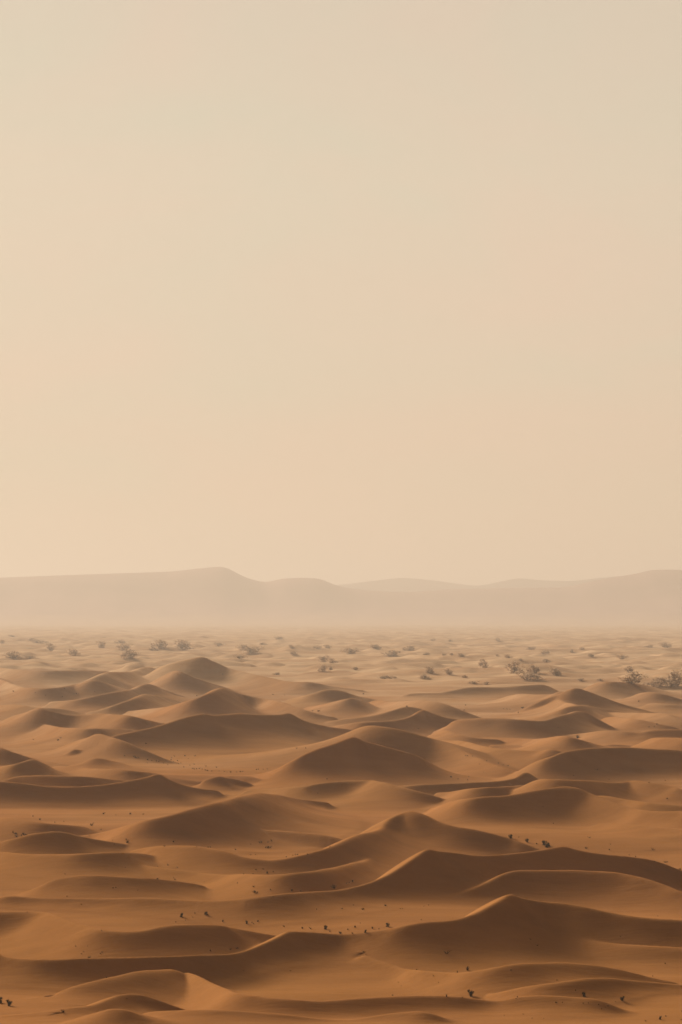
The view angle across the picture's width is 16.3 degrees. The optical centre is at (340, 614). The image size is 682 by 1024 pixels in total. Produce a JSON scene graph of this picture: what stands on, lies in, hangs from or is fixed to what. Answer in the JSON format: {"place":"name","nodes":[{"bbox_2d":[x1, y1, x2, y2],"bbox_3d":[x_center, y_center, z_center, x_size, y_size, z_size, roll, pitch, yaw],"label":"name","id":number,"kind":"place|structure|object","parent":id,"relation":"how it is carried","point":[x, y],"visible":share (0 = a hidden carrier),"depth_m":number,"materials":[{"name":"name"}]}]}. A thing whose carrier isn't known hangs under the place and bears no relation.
{"place":"outdoors","nodes":[
{"label":"outdoors","id":0,"kind":"place"},
{"bbox_2d":[0,657,681,1023],"bbox_3d":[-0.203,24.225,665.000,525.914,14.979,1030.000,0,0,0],"label":"dune field","id":1,"kind":"structure","parent":0,"point":[408,799],"depth_m":295.29,"materials":[{"name":"brown sand"}]},
{"bbox_2d":[318,664,325,671],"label":"desert bush","id":2,"kind":"object","parent":1,"relation":"on","point":[323,668],"visible":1,"depth_m":1176.89,"materials":[{"name":"brown plant"}]},
{"bbox_2d":[378,675,393,678],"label":"desert bush","id":3,"kind":"object","parent":1,"relation":"on","point":[384,677],"visible":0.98,"depth_m":1070.02,"materials":[{"name":"brown plant"}]},
{"bbox_2d":[418,674,429,678],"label":"desert bush","id":4,"kind":"object","parent":1,"relation":"on","point":[423,676],"visible":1,"depth_m":1081.07,"materials":[{"name":"brown plant"}]},
{"bbox_2d":[424,666,434,672],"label":"desert bush","id":5,"kind":"object","parent":1,"relation":"on","point":[429,669],"visible":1,"depth_m":1102.56,"materials":[{"name":"brown plant"}]},
{"bbox_2d":[444,669,453,674],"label":"desert bush","id":6,"kind":"object","parent":1,"relation":"on","point":[448,672],"visible":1,"depth_m":1103.94,"materials":[{"name":"brown plant"}]},
{"bbox_2d":[504,661,523,672],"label":"desert bush","id":7,"kind":"object","parent":1,"relation":"on","point":[511,665],"visible":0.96,"depth_m":1152.03,"materials":[{"name":"brown plant"}]},
{"bbox_2d":[513,671,543,679],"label":"desert bush","id":8,"kind":"object","parent":1,"relation":"on","point":[527,675],"visible":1,"depth_m":1060.62,"materials":[{"name":"brown plant"}]},
{"bbox_2d":[525,663,541,673],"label":"desert bush","id":9,"kind":"object","parent":1,"relation":"on","point":[531,668],"visible":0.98,"depth_m":1125.57,"materials":[{"name":"brown plant"}]},
{"bbox_2d":[549,667,561,675],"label":"desert bush","id":10,"kind":"object","parent":1,"relation":"on","point":[556,671],"visible":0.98,"depth_m":1118.29,"materials":[{"name":"brown plant"}]},
{"bbox_2d":[618,671,647,683],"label":"desert bush","id":11,"kind":"object","parent":1,"relation":"on","point":[629,679],"visible":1,"depth_m":837.39,"materials":[{"name":"brown plant"}]},
{"bbox_2d":[641,676,668,686],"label":"desert bush","id":12,"kind":"object","parent":1,"relation":"on","point":[660,681],"visible":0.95,"depth_m":977.56,"materials":[{"name":"brown plant"}]},
{"bbox_2d":[662,669,681,686],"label":"desert bush","id":13,"kind":"object","parent":1,"relation":"on","point":[674,678],"visible":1,"depth_m":976.16,"materials":[{"name":"brown plant"}]},
{"bbox_2d":[0,567,681,625],"bbox_3d":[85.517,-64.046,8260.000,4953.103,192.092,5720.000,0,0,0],"label":"flat topped hills","id":14,"kind":"structure","parent":0,"point":[220,596],"depth_m":7758.91,"materials":[{"name":"beige sand"}]},
{"bbox_2d":[0,625,681,676],"bbox_3d":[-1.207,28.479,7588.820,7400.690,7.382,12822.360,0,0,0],"label":"desert plain","id":15,"kind":"structure","parent":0,"point":[605,645],"depth_m":2036.66,"materials":[{"name":"beige sand"}]},
{"bbox_2d":[3,651,21,657],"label":"desert bush","id":16,"kind":"object","parent":15,"relation":"on","point":[12,655],"visible":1,"depth_m":1580.75,"materials":[{"name":"brown plant"}]},
{"bbox_2d":[28,640,49,642],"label":"desert bush","id":17,"kind":"object","parent":15,"relation":"on","point":[35,641],"visible":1,"depth_m":2447.92,"materials":[{"name":"brown plant"}]},
{"bbox_2d":[45,643,56,650],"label":"desert bush","id":18,"kind":"object","parent":15,"relation":"on","point":[49,647],"visible":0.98,"depth_m":1997.56,"materials":[{"name":"brown plant"}]},
{"bbox_2d":[67,648,80,654],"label":"desert bush","id":19,"kind":"object","parent":15,"relation":"on","point":[72,652],"visible":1,"depth_m":1674.72,"materials":[{"name":"brown plant"}]},
{"bbox_2d":[96,641,106,647],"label":"desert bush","id":20,"kind":"object","parent":15,"relation":"on","point":[102,644],"visible":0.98,"depth_m":2071.83,"materials":[{"name":"brown plant"}]},
{"bbox_2d":[114,639,125,642],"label":"desert bush","id":21,"kind":"object","parent":15,"relation":"on","point":[121,641],"visible":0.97,"depth_m":2432.63,"materials":[{"name":"brown plant"}]},
{"bbox_2d":[117,643,130,649],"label":"desert bush","id":22,"kind":"object","parent":15,"relation":"on","point":[124,646],"visible":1,"depth_m":1927.68,"materials":[{"name":"brown plant"}]},
{"bbox_2d":[119,649,140,657],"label":"desert bush","id":23,"kind":"object","parent":15,"relation":"on","point":[129,654],"visible":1,"depth_m":1461.96,"materials":[{"name":"brown plant"}]},
{"bbox_2d":[149,639,167,647],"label":"desert bush","id":24,"kind":"object","parent":15,"relation":"on","point":[160,644],"visible":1,"depth_m":1924.48,"materials":[{"name":"brown plant"}]},
{"bbox_2d":[172,639,195,648],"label":"desert bush","id":25,"kind":"object","parent":15,"relation":"on","point":[182,644],"visible":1,"depth_m":1931.72,"materials":[{"name":"brown plant"}]},
{"bbox_2d":[234,654,246,658],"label":"desert bush","id":26,"kind":"object","parent":15,"relation":"on","point":[239,656],"visible":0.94,"depth_m":1489.26,"materials":[{"name":"brown plant"}]},
{"bbox_2d":[243,646,263,653],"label":"desert bush","id":27,"kind":"object","parent":15,"relation":"on","point":[248,649],"visible":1,"depth_m":1734.80,"materials":[{"name":"brown plant"}]},
{"bbox_2d":[318,655,329,661],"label":"desert bush","id":28,"kind":"object","parent":15,"relation":"on","point":[324,658],"visible":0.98,"depth_m":1498.40,"materials":[{"name":"brown plant"}]},
{"bbox_2d":[327,658,338,662],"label":"desert bush","id":29,"kind":"object","parent":15,"relation":"on","point":[332,660],"visible":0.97,"depth_m":1427.65,"materials":[{"name":"brown plant"}]},
{"bbox_2d":[339,647,359,653],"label":"desert bush","id":30,"kind":"object","parent":15,"relation":"on","point":[349,650],"visible":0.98,"depth_m":1738.74,"materials":[{"name":"brown plant"}]},
{"bbox_2d":[369,644,380,648],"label":"desert bush","id":31,"kind":"object","parent":15,"relation":"on","point":[376,646],"visible":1,"depth_m":1927.45,"materials":[{"name":"brown plant"}]},
{"bbox_2d":[380,650,400,656],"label":"desert bush","id":32,"kind":"object","parent":15,"relation":"on","point":[390,653],"visible":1,"depth_m":1670.82,"materials":[{"name":"brown plant"}]},
{"bbox_2d":[402,645,414,649],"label":"desert bush","id":33,"kind":"object","parent":15,"relation":"on","point":[409,647],"visible":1,"depth_m":1916.17,"materials":[{"name":"brown plant"}]},
{"bbox_2d":[478,658,487,667],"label":"desert bush","id":34,"kind":"object","parent":15,"relation":"on","point":[483,663],"visible":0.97,"depth_m":1336.46,"materials":[{"name":"brown plant"}]},
{"bbox_2d":[539,650,549,653],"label":"desert bush","id":35,"kind":"object","parent":15,"relation":"on","point":[544,652],"visible":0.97,"depth_m":1798.36,"materials":[{"name":"brown plant"}]},
{"bbox_2d":[616,654,628,658],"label":"desert bush","id":36,"kind":"object","parent":15,"relation":"on","point":[622,656],"visible":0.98,"depth_m":1535.97,"materials":[{"name":"brown plant"}]},
{"bbox_2d":[623,666,634,672],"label":"desert bush","id":37,"kind":"object","parent":15,"relation":"on","point":[629,669],"visible":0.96,"depth_m":1224.37,"materials":[{"name":"brown plant"}]},
{"bbox_2d":[657,643,672,647],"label":"desert bush","id":38,"kind":"object","parent":15,"relation":"on","point":[666,645],"visible":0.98,"depth_m":2067.78,"materials":[{"name":"brown plant"}]},
{"bbox_2d":[0,0,681,585],"label":"sky","id":39,"kind":"structure","parent":0,"point":[336,292],"materials":[{"name":"beige"}]},
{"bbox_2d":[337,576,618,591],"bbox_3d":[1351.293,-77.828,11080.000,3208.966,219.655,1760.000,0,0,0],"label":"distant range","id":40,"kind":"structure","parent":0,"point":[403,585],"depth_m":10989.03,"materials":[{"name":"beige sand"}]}
]}

